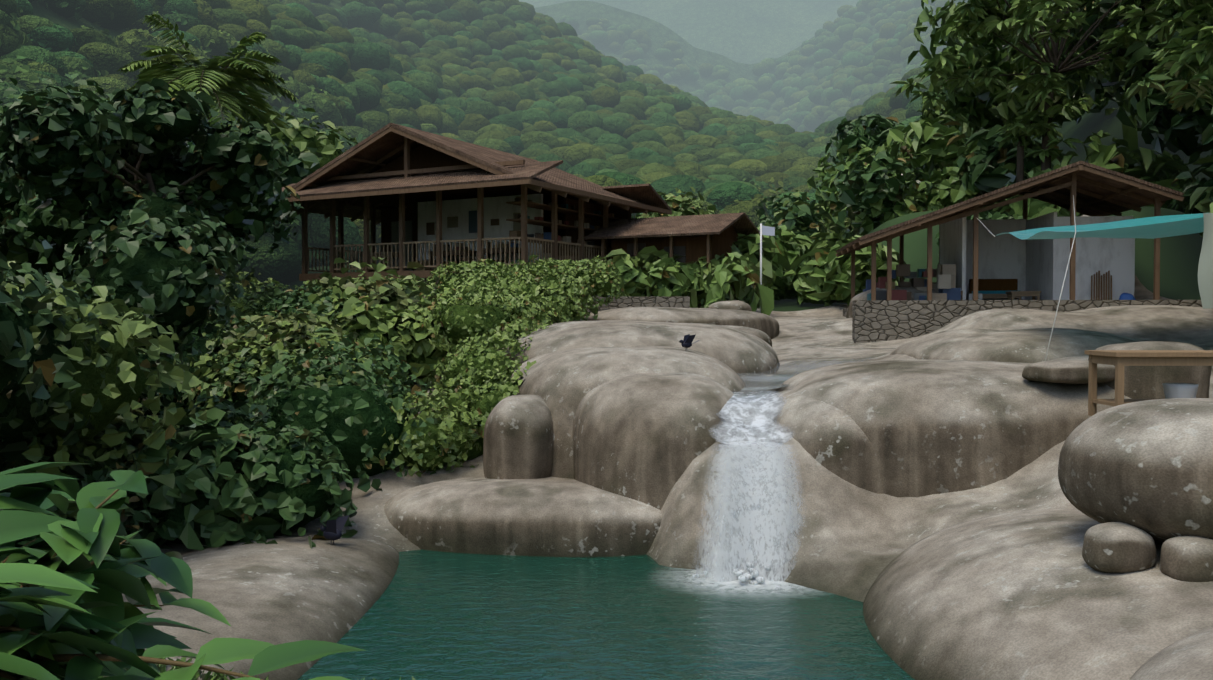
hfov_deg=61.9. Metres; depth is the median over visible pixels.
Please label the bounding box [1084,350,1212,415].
wood table
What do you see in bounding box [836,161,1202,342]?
shed
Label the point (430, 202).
house
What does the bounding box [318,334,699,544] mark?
birds
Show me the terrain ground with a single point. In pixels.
(853, 540)
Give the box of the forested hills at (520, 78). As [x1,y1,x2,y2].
[0,0,1165,290]
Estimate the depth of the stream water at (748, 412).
14.22 m
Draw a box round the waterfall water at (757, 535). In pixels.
[692,441,807,589]
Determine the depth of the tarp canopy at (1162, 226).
16.01 m
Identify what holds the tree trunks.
on the terrain ground
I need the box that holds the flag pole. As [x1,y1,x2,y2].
[760,224,774,312]
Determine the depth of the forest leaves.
94.55 m
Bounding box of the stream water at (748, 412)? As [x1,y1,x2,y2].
[710,356,880,444]
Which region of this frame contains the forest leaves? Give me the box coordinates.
[0,0,910,283]
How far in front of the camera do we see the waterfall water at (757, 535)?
12.55 m
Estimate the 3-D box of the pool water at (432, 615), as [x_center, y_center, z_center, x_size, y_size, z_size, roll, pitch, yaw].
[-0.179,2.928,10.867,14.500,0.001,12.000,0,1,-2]
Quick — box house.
[282,123,763,311]
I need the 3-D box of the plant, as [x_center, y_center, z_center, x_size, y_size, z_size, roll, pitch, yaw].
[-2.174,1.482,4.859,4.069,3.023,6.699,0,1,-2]
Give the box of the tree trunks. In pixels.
[92,0,1150,285]
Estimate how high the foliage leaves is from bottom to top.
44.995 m
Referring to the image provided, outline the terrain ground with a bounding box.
[31,0,1212,601]
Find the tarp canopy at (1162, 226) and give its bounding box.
[976,195,1212,360]
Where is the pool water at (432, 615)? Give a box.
[298,550,914,679]
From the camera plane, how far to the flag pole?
29.09 m
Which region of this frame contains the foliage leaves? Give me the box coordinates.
[0,0,1212,550]

